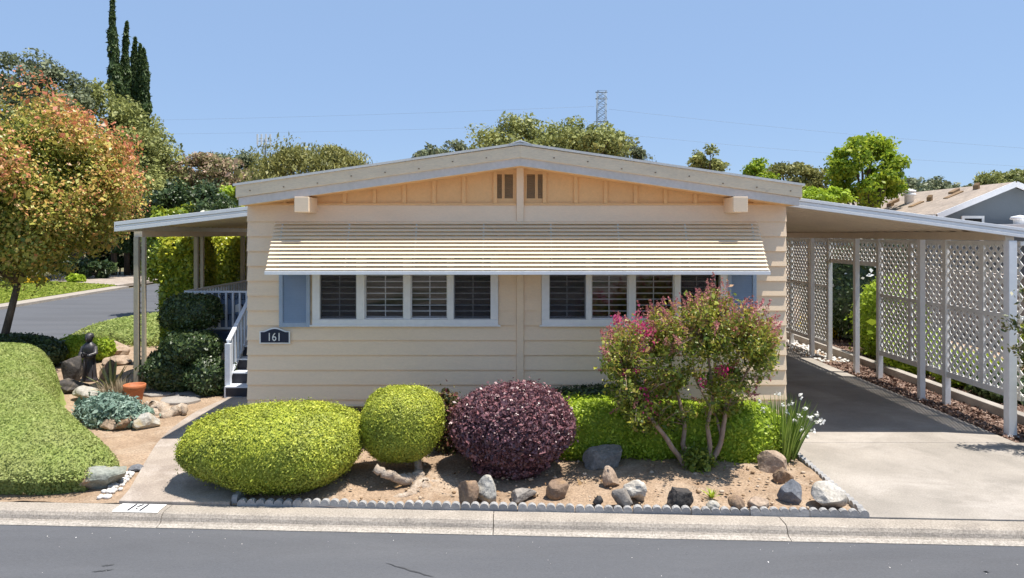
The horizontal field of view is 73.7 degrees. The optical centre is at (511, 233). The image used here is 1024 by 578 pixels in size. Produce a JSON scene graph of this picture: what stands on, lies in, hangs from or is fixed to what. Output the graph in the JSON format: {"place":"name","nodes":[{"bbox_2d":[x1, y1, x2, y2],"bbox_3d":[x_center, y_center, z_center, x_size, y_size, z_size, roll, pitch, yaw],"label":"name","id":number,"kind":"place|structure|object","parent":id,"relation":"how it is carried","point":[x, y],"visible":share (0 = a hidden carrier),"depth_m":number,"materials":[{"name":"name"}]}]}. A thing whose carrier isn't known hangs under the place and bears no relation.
{"place":"outdoors","nodes":[
{"label":"outdoors","id":0,"kind":"place"},
{"bbox_2d":[0,281,115,303],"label":"lawn","id":1,"kind":"structure","parent":0,"point":[39,296],"depth_m":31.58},
{"bbox_2d":[0,283,159,341],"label":"side street","id":2,"kind":"structure","parent":0,"point":[58,319],"depth_m":25.12,"materials":[{"name":"asphalt"}]},
{"bbox_2d":[0,286,128,309],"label":"side kerb","id":3,"kind":"structure","parent":2,"relation":"on","point":[54,297],"depth_m":30.14,"materials":[{"name":"concrete"}]},
{"bbox_2d":[31,275,157,285],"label":"driveway","id":4,"kind":"structure","parent":0,"point":[122,280],"depth_m":40.05,"materials":[{"name":"concrete"}]},
{"bbox_2d":[0,48,96,135],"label":"oak tree","id":5,"kind":"object","parent":4,"relation":"on","point":[54,71],"visible":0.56,"depth_m":39.69,"materials":[{"name":"green plant"}]},
{"bbox_2d":[0,77,182,274],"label":"oak tree","id":6,"kind":"object","parent":4,"relation":"on","point":[126,113],"visible":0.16,"depth_m":43.76,"materials":[{"name":"green plant"}]},
{"bbox_2d":[73,259,117,277],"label":"garden bush","id":7,"kind":"object","parent":4,"relation":"on","point":[90,267],"visible":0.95,"depth_m":41.81,"materials":[{"name":"green plant"}]},
{"bbox_2d":[0,345,224,502],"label":"garden soil","id":8,"kind":"structure","parent":0,"point":[129,447],"depth_m":9.18,"materials":[{"name":"soil"}]},
{"bbox_2d":[0,342,119,494],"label":"juniper mound","id":9,"kind":"object","parent":8,"relation":"on","point":[50,444],"visible":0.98,"depth_m":7.82,"materials":[{"name":"green plant"}]},
{"bbox_2d":[61,355,81,380],"bbox_3d":[-8.052,2.593,12.478,0.299,0.698,0.322,0,0,-22],"label":"rock","id":10,"kind":"object","parent":8,"relation":"on","point":[71,368],"visible":0.67,"depth_m":12.40,"materials":[{"name":"stone"}]},
{"bbox_2d":[78,333,97,381],"bbox_3d":[-7.923,2.310,12.760,0.348,0.920,0.321,0,0,0],"label":"statue","id":11,"kind":"object","parent":8,"relation":"on","point":[88,352],"visible":0.99,"depth_m":12.72,"materials":[{"name":"grey metal"}]},
{"bbox_2d":[59,334,118,362],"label":"yellow green bush","id":12,"kind":"object","parent":8,"relation":"on","point":[105,345],"visible":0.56,"depth_m":14.58,"materials":[{"name":"green plant"}]},
{"bbox_2d":[79,466,125,488],"bbox_3d":[-4.452,2.664,7.431,0.451,0.308,0.338,0,0,-19],"label":"rock","id":13,"kind":"object","parent":8,"relation":"on","point":[102,477],"visible":0.83,"depth_m":7.33,"materials":[{"name":"stone"}]},
{"bbox_2d":[88,356,133,390],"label":"agave","id":14,"kind":"object","parent":8,"relation":"on","point":[113,379],"visible":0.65,"depth_m":11.84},
{"bbox_2d":[71,390,160,431],"bbox_3d":[-5.905,2.550,10.099,1.583,0.526,0.926,0,0,40],"label":"blue juniper","id":15,"kind":"object","parent":8,"relation":"on","point":[95,411],"visible":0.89,"depth_m":9.79,"materials":[{"name":"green plant"}]},
{"bbox_2d":[97,471,134,499],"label":"white pebbles","id":16,"kind":"object","parent":8,"relation":"on","point":[122,482],"visible":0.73,"depth_m":7.37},
{"bbox_2d":[123,382,145,401],"bbox_3d":[-6.138,2.595,11.100,0.340,0.310,0.340,0,0,0],"label":"plant pot","id":17,"kind":"object","parent":8,"relation":"on","point":[132,389],"visible":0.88,"depth_m":11.01,"materials":[{"name":"ceramic"}]},
{"bbox_2d":[132,412,160,429],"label":"rock","id":18,"kind":"object","parent":8,"relation":"on","point":[145,420],"visible":0.91,"depth_m":9.66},
{"bbox_2d":[143,399,187,418],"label":"rocks","id":19,"kind":"object","parent":8,"relation":"on","point":[164,409],"visible":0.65,"depth_m":10.36,"materials":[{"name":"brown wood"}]},
{"bbox_2d":[161,395,200,405],"bbox_3d":[-5.482,2.748,11.241,0.674,0.065,0.508,0,0,36],"label":"flagstone","id":20,"kind":"object","parent":8,"relation":"on","point":[177,400],"visible":0.63,"depth_m":11.20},
{"bbox_2d":[114,206,247,397],"bbox_3d":[-5.220,1.085,15.480,3.200,3.330,8.080,0,0,0],"label":"porch","id":21,"kind":"object","parent":8,"relation":"on","point":[225,222],"depth_m":11.82,"materials":[{"name":"wood"}]},
{"bbox_2d":[207,293,244,326],"bbox_3d":[-5.280,1.440,12.764,0.880,0.680,0.022,0,0,0],"label":"railing","id":22,"kind":"object","parent":21,"relation":"on","point":[229,308],"visible":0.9,"depth_m":12.76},
{"bbox_2d":[133,292,236,396],"bbox_3d":[-5.619,1.912,12.046,1.851,1.796,1.259,0,0,14],"label":"tiered shrub","id":23,"kind":"object","parent":8,"relation":"on","point":[180,360],"visible":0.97,"depth_m":11.69,"materials":[{"name":"green plant"}]},
{"bbox_2d":[156,236,219,348],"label":"hedge column","id":24,"kind":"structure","parent":8,"relation":"on","point":[175,256],"depth_m":14.22,"materials":[{"name":"green plant"}]},
{"bbox_2d":[119,397,247,505],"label":"path","id":25,"kind":"structure","parent":0,"point":[158,480],"depth_m":7.47,"materials":[{"name":"concrete"}]},
{"bbox_2d":[0,252,493,532],"bbox_3d":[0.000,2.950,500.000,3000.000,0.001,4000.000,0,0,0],"label":"terrain","id":26,"kind":"structure","parent":0,"point":[122,271],"depth_m":51.04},
{"bbox_2d":[104,0,124,274],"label":"cypress tree","id":27,"kind":"object","parent":26,"relation":"on","point":[114,73],"visible":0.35,"depth_m":45.81,"materials":[{"name":"green plant"}]},
{"bbox_2d":[84,236,153,274],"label":"garden bush","id":28,"kind":"object","parent":26,"relation":"on","point":[120,261],"visible":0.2,"depth_m":47.47,"materials":[{"name":"green plant"}]},
{"bbox_2d":[120,20,133,274],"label":"cypress tree","id":29,"kind":"object","parent":26,"relation":"on","point":[127,77],"visible":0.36,"depth_m":46.84,"materials":[{"name":"green plant"}]},
{"bbox_2d":[130,36,137,274],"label":"cypress tree","id":30,"kind":"object","parent":26,"relation":"on","point":[133,56],"visible":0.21,"depth_m":47.87,"materials":[{"name":"green plant"}]},
{"bbox_2d":[131,42,141,250],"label":"cypress tree","id":31,"kind":"object","parent":26,"relation":"on","point":[136,89],"visible":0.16,"depth_m":47.29,"materials":[{"name":"green plant"}]},
{"bbox_2d":[136,47,152,252],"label":"cypress tree","id":32,"kind":"object","parent":26,"relation":"on","point":[144,98],"visible":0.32,"depth_m":46.82,"materials":[{"name":"green plant"}]},
{"bbox_2d":[94,112,202,272],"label":"oak tree","id":33,"kind":"object","parent":26,"relation":"on","point":[167,157],"visible":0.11,"depth_m":49.56,"materials":[{"name":"green plant"}]},
{"bbox_2d":[150,150,255,190],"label":"mimosa tree","id":34,"kind":"object","parent":26,"relation":"on","point":[210,163],"visible":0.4,"depth_m":50.42,"materials":[{"name":"green plant"}]},
{"bbox_2d":[194,146,273,185],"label":"shade tree","id":35,"kind":"object","parent":26,"relation":"on","point":[243,155],"visible":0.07,"depth_m":59.93,"materials":[{"name":"green plant"}]},
{"bbox_2d":[898,175,952,193],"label":"oak tree","id":36,"kind":"object","parent":26,"relation":"on","point":[930,184],"visible":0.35,"depth_m":68.38,"materials":[{"name":"green plant"}]},
{"bbox_2d":[968,169,1009,185],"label":"oak tree","id":37,"kind":"object","parent":26,"relation":"on","point":[986,178],"visible":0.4,"depth_m":59.90,"materials":[{"name":"green plant"}]},
{"bbox_2d":[994,168,1023,183],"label":"oak tree","id":38,"kind":"object","parent":26,"relation":"on","point":[1016,174],"visible":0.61,"depth_m":57.93,"materials":[{"name":"green plant"}]},
{"bbox_2d":[0,525,1023,577],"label":"road","id":39,"kind":"structure","parent":0,"point":[47,551],"depth_m":6.04,"materials":[{"name":"asphalt"}]},
{"bbox_2d":[0,502,1023,546],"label":"kerb","id":40,"kind":"structure","parent":39,"relation":"on","point":[757,528],"depth_m":6.57,"materials":[{"name":"concrete"}]},
{"bbox_2d":[112,504,166,512],"bbox_3d":[-3.733,2.746,6.849,0.472,0.013,0.184,0,0,3],"label":"kerb number","id":41,"kind":"object","parent":40,"relation":"on","point":[154,508],"visible":1,"depth_m":6.83,"materials":[{"name":"white paint"}]},
{"bbox_2d":[0,0,1023,202],"label":"sky","id":42,"kind":"structure","parent":0,"point":[942,71],"materials":[{"name":"blue"}]},
{"bbox_2d":[12,268,1023,530],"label":"yard","id":43,"kind":"structure","parent":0,"point":[834,356],"depth_m":16.30,"materials":[{"name":"soil"}]},
{"bbox_2d":[0,332,68,365],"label":"dark bush","id":44,"kind":"object","parent":43,"relation":"on","point":[50,347],"visible":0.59,"depth_m":13.92,"materials":[{"name":"green plant"}]},
{"bbox_2d":[0,64,153,335],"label":"photinia tree","id":45,"kind":"object","parent":43,"relation":"on","point":[79,171],"visible":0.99,"depth_m":13.60,"materials":[{"name":"green plant"}]},
{"bbox_2d":[72,311,159,346],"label":"ground cover","id":46,"kind":"object","parent":43,"relation":"on","point":[120,329],"visible":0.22,"depth_m":17.44,"materials":[{"name":"green plant"}]},
{"bbox_2d":[147,202,197,296],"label":"garden bush","id":47,"kind":"object","parent":43,"relation":"on","point":[153,274],"visible":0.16,"depth_m":22.66,"materials":[{"name":"green plant"}]},
{"bbox_2d":[138,175,240,217],"bbox_3d":[-11.318,0.406,24.086,3.368,4.922,2.704,0,0,0],"label":"shade tree","id":48,"kind":"object","parent":43,"relation":"on","point":[202,197],"visible":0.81,"depth_m":23.50,"materials":[{"name":"green plant"}]},
{"bbox_2d":[211,236,245,290],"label":"hedge column","id":49,"kind":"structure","parent":43,"relation":"on","point":[227,248],"depth_m":16.83,"materials":[{"name":"green plant"}]},
{"bbox_2d":[237,498,292,506],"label":"edging block","id":50,"kind":"structure","parent":43,"relation":"on","point":[269,502],"depth_m":6.91,"materials":[{"name":"concrete"}]},
{"bbox_2d":[239,132,372,181],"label":"willow tree","id":51,"kind":"object","parent":43,"relation":"on","point":[291,160],"visible":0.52,"depth_m":40.24,"materials":[{"name":"green plant"}]},
{"bbox_2d":[292,498,348,507],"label":"edging block","id":52,"kind":"structure","parent":43,"relation":"on","point":[323,503],"depth_m":6.88,"materials":[{"name":"concrete"}]},
{"bbox_2d":[348,500,403,508],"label":"edging block","id":53,"kind":"structure","parent":43,"relation":"on","point":[371,504],"depth_m":6.85,"materials":[{"name":"concrete"}]},
{"bbox_2d":[404,500,460,509],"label":"edging block","id":54,"kind":"structure","parent":43,"relation":"on","point":[426,505],"depth_m":6.82,"materials":[{"name":"concrete"}]},
{"bbox_2d":[411,139,468,157],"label":"oak tree","id":55,"kind":"object","parent":43,"relation":"on","point":[454,145],"visible":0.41,"depth_m":46.37,"materials":[{"name":"green plant"}]},
{"bbox_2d":[461,501,516,512],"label":"edging block","id":56,"kind":"structure","parent":43,"relation":"on","point":[486,506],"depth_m":6.80,"materials":[{"name":"concrete"}]},
{"bbox_2d":[465,110,568,149],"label":"oak tree","id":57,"kind":"object","parent":43,"relation":"on","point":[525,130],"visible":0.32,"depth_m":43.97,"materials":[{"name":"green plant"}]},
{"bbox_2d":[233,140,804,411],"bbox_3d":[0.090,0.752,16.413,7.440,3.955,15.814,0,0,0],"label":"mobile home","id":58,"kind":"object","parent":43,"relation":"on","point":[465,272],"visible":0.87,"depth_m":9.25,"materials":[{"name":"paint"}]},
{"bbox_2d":[259,328,289,343],"bbox_3d":[-3.206,1.373,9.229,0.414,0.217,0.028,0,0,0],"label":"address plaque","id":59,"kind":"object","parent":58,"relation":"attached to","point":[275,336],"visible":1,"depth_m":9.22,"materials":[{"name":"metal"}]},
{"bbox_2d":[310,254,500,326],"bbox_3d":[-1.442,0.742,9.285,2.575,1.015,0.163,0,0,0],"label":"window","id":60,"kind":"structure","parent":58,"relation":"in","point":[337,300],"depth_m":9.25,"materials":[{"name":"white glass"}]},
{"bbox_2d":[539,254,727,326],"bbox_3d":[1.660,0.742,9.285,2.580,1.015,0.163,0,0,0],"label":"window","id":61,"kind":"structure","parent":58,"relation":"in","point":[566,300],"depth_m":9.25,"materials":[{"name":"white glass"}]},
{"bbox_2d":[232,447,852,511],"bbox_3d":[0.300,2.723,7.930,6.280,0.106,2.619,0,0,0],"label":"soil bed","id":62,"kind":"object","parent":43,"relation":"on","point":[448,464],"visible":0.45,"depth_m":7.44,"materials":[{"name":"soil"}]},
{"bbox_2d":[171,397,364,495],"bbox_3d":[-2.648,2.304,7.517,2.112,1.007,1.501,0,0,0],"label":"clipped bush","id":63,"kind":"object","parent":62,"relation":"on","point":[296,446],"visible":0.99,"depth_m":7.04,"materials":[{"name":"green plant"}]},
{"bbox_2d":[358,381,448,470],"bbox_3d":[-1.233,2.241,7.738,1.018,1.086,1.000,0,0,0],"label":"ball topiary","id":64,"kind":"object","parent":62,"relation":"on","point":[403,423],"visible":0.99,"depth_m":7.41,"materials":[{"name":"green plant"}]},
{"bbox_2d":[372,464,438,497],"bbox_3d":[-1.121,2.658,7.340,0.748,0.394,0.338,0,0,-28],"label":"driftwood","id":65,"kind":"object","parent":62,"relation":"on","point":[417,477],"visible":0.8,"depth_m":7.32,"materials":[{"name":"brown wood"}]},
{"bbox_2d":[428,380,463,455],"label":"shrub","id":66,"kind":"object","parent":62,"relation":"on","point":[444,442],"visible":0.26,"depth_m":8.36,"materials":[{"name":"green plant"}]},
{"bbox_2d":[458,480,478,504],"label":"rock","id":67,"kind":"object","parent":62,"relation":"on","point":[468,491],"visible":0.88,"depth_m":6.88,"materials":[{"name":"stone"}]},
{"bbox_2d":[477,475,496,502],"bbox_3d":[-0.277,2.617,7.019,0.237,0.278,0.202,0,0,0],"label":"rock","id":68,"kind":"object","parent":62,"relation":"on","point":[487,488],"visible":0.87,"depth_m":6.96,"materials":[{"name":"stone"}]},
{"bbox_2d":[444,377,579,481],"bbox_3d":[-0.006,2.225,7.865,1.582,1.126,1.368,0,0,0],"label":"purple bush","id":69,"kind":"object","parent":62,"relation":"on","point":[522,429],"visible":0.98,"depth_m":7.44,"materials":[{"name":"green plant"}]},
{"bbox_2d":[258,451,818,509],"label":"soil clods","id":70,"kind":"object","parent":62,"relation":"on","point":[651,465],"visible":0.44,"depth_m":7.40,"materials":[{"name":"soil"}]},
{"bbox_2d":[546,478,568,499],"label":"rock","id":71,"kind":"object","parent":62,"relation":"on","point":[556,489],"visible":0.94,"depth_m":7.01,"materials":[{"name":"stone"}]},
{"bbox_2d":[582,444,621,469],"bbox_3d":[1.079,2.643,8.015,0.503,0.301,0.292,0,0,-29],"label":"rock","id":72,"kind":"object","parent":62,"relation":"on","point":[599,457],"visible":0.83,"depth_m":7.93,"materials":[{"name":"stone"}]},
{"bbox_2d":[553,381,658,396],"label":"shrub","id":73,"kind":"object","parent":62,"relation":"on","point":[586,390],"visible":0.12,"depth_m":8.99,"materials":[{"name":"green plant"}]},
{"bbox_2d":[602,465,618,486],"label":"rock","id":74,"kind":"object","parent":62,"relation":"on","point":[609,477],"visible":0.96,"depth_m":7.29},
{"bbox_2d":[611,488,632,507],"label":"rock","id":75,"kind":"object","parent":62,"relation":"on","point":[621,498],"visible":0.91,"depth_m":6.81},
{"bbox_2d":[623,480,646,501],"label":"rock","id":76,"kind":"object","parent":62,"relation":"on","point":[636,489],"visible":0.92,"depth_m":6.93,"materials":[{"name":"white stone"}]},
{"bbox_2d":[558,388,787,464],"bbox_3d":[1.869,2.361,8.491,2.972,0.835,1.114,0,0,0],"label":"box hedge","id":77,"kind":"object","parent":62,"relation":"on","point":[749,436],"visible":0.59,"depth_m":8.13,"materials":[{"name":"green plant"}]},
{"bbox_2d":[667,486,693,508],"bbox_3d":[1.692,2.665,6.869,0.266,0.220,0.213,0,0,0],"label":"rock","id":78,"kind":"object","parent":62,"relation":"on","point":[680,497],"visible":0.86,"depth_m":6.81,"materials":[{"name":"stone"}]},
{"bbox_2d":[594,272,785,473],"bbox_3d":[2.078,1.606,7.902,2.353,2.369,1.418,0,0,0],"label":"crape myrtle","id":79,"kind":"object","parent":62,"relation":"on","point":[752,336],"visible":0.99,"depth_m":7.70,"materials":[{"name":"green plant"}]},
{"bbox_2d":[757,450,786,472],"bbox_3d":[2.980,2.635,7.822,0.318,0.323,0.241,0,0,12],"label":"rock","id":80,"kind":"object","parent":62,"relation":"on","point":[771,461],"visible":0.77,"depth_m":7.74,"materials":[{"name":"stone"}]},
{"bbox_2d":[747,392,825,462],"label":"iris clump","id":81,"kind":"object","parent":62,"relation":"on","point":[791,430],"visible":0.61,"depth_m":8.13,"materials":[{"name":"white plant"}]},
{"bbox_2d":[777,479,801,503],"bbox_3d":[2.836,2.647,6.961,0.228,0.282,0.199,0,0,0],"label":"rock","id":82,"kind":"object","parent":62,"relation":"on","point":[790,491],"visible":0.94,"depth_m":6.92,"materials":[{"name":"stone"}]},
{"bbox_2d":[811,481,846,507],"bbox_3d":[3.157,2.618,6.831,0.299,0.279,0.292,0,0,-33],"label":"rock","id":83,"kind":"object","parent":62,"relation":"on","point":[827,494],"visible":1,"depth_m":6.78,"materials":[{"name":"white stone"}]},
{"bbox_2d":[518,502,574,512],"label":"edging block","id":84,"kind":"structure","parent":43,"relation":"on","point":[543,507],"depth_m":6.77,"materials":[{"name":"concrete"}]},
{"bbox_2d":[538,115,638,157],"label":"oak tree","id":85,"kind":"object","parent":43,"relation":"on","point":[604,139],"visible":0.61,"depth_m":42.39,"materials":[{"name":"green plant"}]},
{"bbox_2d":[575,504,632,513],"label":"edging block","id":86,"kind":"structure","parent":43,"relation":"on","point":[598,508],"depth_m":6.75,"materials":[{"name":"concrete"}]},
{"bbox_2d":[617,135,656,161],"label":"oak tree","id":87,"kind":"object","parent":43,"relation":"on","point":[639,153],"visible":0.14,"depth_m":44.79,"materials":[{"name":"green plant"}]},
{"bbox_2d":[633,504,690,514],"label":"edging block","id":88,"kind":"structure","parent":43,"relation":"on","point":[664,509],"depth_m":6.72,"materials":[{"name":"concrete"}]},
{"bbox_2d":[687,143,729,171],"bbox_3d":[11.534,-1.214,40.111,2.518,8.156,1.770,0,0,0],"label":"slim tree","id":89,"kind":"object","parent":43,"relation":"on","point":[698,159],"visible":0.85,"depth_m":39.82,"materials":[{"name":"green plant"}]},
{"bbox_2d":[691,506,749,515],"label":"edging block","id":90,"kind":"structure","parent":43,"relation":"on","point":[722,511],"depth_m":6.69,"materials":[{"name":"concrete"}]},
{"bbox_2d":[739,157,780,178],"bbox_3d":[12.873,-0.603,35.972,1.909,6.926,2.128,0,0,-19],"label":"lime tree","id":91,"kind":"object","parent":43,"relation":"on","point":[757,168],"visible":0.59,"depth_m":35.62,"materials":[{"name":"green plant"}]},
{"bbox_2d":[749,506,809,516],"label":"edging block","id":92,"kind":"structure","parent":43,"relation":"on","point":[772,511],"depth_m":6.66,"materials":[{"name":"concrete"}]},
{"bbox_2d":[766,161,829,283],"bbox_3d":[15.786,-0.647,37.877,3.684,7.030,3.198,0,0,0],"label":"olive tree","id":93,"kind":"object","parent":43,"relation":"on","point":[809,175],"visible":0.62,"depth_m":37.19,"materials":[{"name":"green plant"}]},
{"bbox_2d":[786,340,849,362],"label":"white pebbles","id":94,"kind":"object","parent":43,"relation":"on","point":[796,345],"visible":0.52,"depth_m":15.80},
{"bbox_2d":[802,185,858,254],"bbox_3d":[14.616,0.232,31.966,2.847,5.249,2.067,0,0,0],"label":"tree","id":95,"kind":"object","parent":43,"relation":"on","point":[834,194],"visible":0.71,"depth_m":31.68,"materials":[{"name":"green plant"}]},
{"bbox_2d":[808,507,869,518],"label":"edging block","id":96,"kind":"structure","parent":43,"relation":"on","point":[823,512],"depth_m":6.63,"materials":[{"name":"concrete"}]},
{"bbox_2d":[822,131,911,207],"bbox_3d":[18.009,-1.233,34.870,4.173,8.186,4.274,0,0,27],"label":"maple tree","id":97,"kind":"object","parent":43,"relation":"on","point":[873,188],"visible":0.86,"depth_m":34.06,"materials":[{"name":"green plant"}]},
{"bbox_2d":[786,198,1023,437],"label":"carport","id":98,"kind":"object","parent":43,"relation":"on","point":[811,220],"visible":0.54,"depth_m":10.58,"materials":[{"name":"white metal"}]},
{"bbox_2d":[786,331,1023,425],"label":"concrete edging","id":99,"kind":"object","parent":43,"relation":"on","point":[994,408],"visible":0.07,"depth_m":12.11,"materials":[{"name":"concrete"}]},
{"bbox_2d":[786,313,1023,442],"bbox_3d":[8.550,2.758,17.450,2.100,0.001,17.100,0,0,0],"label":"mulch bed","id":100,"kind":"object","parent":43,"relation":"on","point":[926,377],"visible":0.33,"depth_m":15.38,"materials":[{"name":"brown wood"}]},
{"bbox_2d":[816,238,916,339],"bbox_3d":[9.063,1.284,17.521,2.405,3.041,2.299,0,0,0],"label":"flowering shrub","id":101,"kind":"object","parent":100,"relation":"on","point":[842,291],"visible":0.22,"depth_m":17.02,"materials":[{"name":"green plant"}]},
{"bbox_2d":[844,266,931,364],"bbox_3d":[8.380,1.750,14.953,1.754,2.139,2.176,0,0,0],"label":"garden shrub","id":102,"kind":"object","parent":100,"relation":"on","point":[867,324],"visible":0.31,"depth_m":14.86,"materials":[{"name":"green plant"}]},
{"bbox_2d":[871,325,952,374],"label":"garden shrub","id":103,"kind":"object","parent":100,"relation":"on","point":[903,366],"visible":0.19,"depth_m":13.41,"materials":[{"name":"green plant"}]},
{"bbox_2d":[929,345,1003,387],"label":"garden shrub","id":104,"kind":"object","parent":100,"relation":"on","point":[954,383],"visible":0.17,"depth_m":12.19,"materials":[{"name":"green plant"}]},
{"bbox_2d":[965,371,1023,405],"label":"garden shrub","id":105,"kind":"object","parent":100,"relation":"on","point":[987,395],"visible":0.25,"depth_m":11.26,"materials":[{"name":"green plant"}]},
{"bbox_2d":[804,258,1023,345],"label":"garden wall","id":106,"kind":"structure","parent":43,"relation":"on","point":[987,303],"depth_m":17.87,"materials":[{"name":"concrete"}]},
{"bbox_2d":[827,363,1023,442],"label":"mulch strip","id":107,"kind":"object","parent":43,"relation":"on","point":[938,405],"visible":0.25,"depth_m":10.87,"materials":[{"name":"brown wood"}]},
{"bbox_2d":[786,238,1023,404],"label":"lattice fence","id":108,"kind":"object","parent":107,"relation":"on","point":[981,312],"visible":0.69,"depth_m":11.38,"materials":[{"name":"white paint"}]},
{"bbox_2d":[786,348,1023,520],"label":"driveway","id":109,"kind":"structure","parent":0,"point":[876,451],"depth_m":8.52,"materials":[{"name":"concrete"}]},
{"bbox_2d":[1000,285,1023,368],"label":"overhanging shrub","id":110,"kind":"object","parent":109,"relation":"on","point":[1016,326],"visible":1,"depth_m":8.70,"materials":[{"name":"green plant"}]},
{"bbox_2d":[800,181,1023,276],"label":"neighbour house","id":111,"kind":"structure","parent":0,"point":[1000,203],"depth_m":30.00,"materials":[{"name":"grey paint"}]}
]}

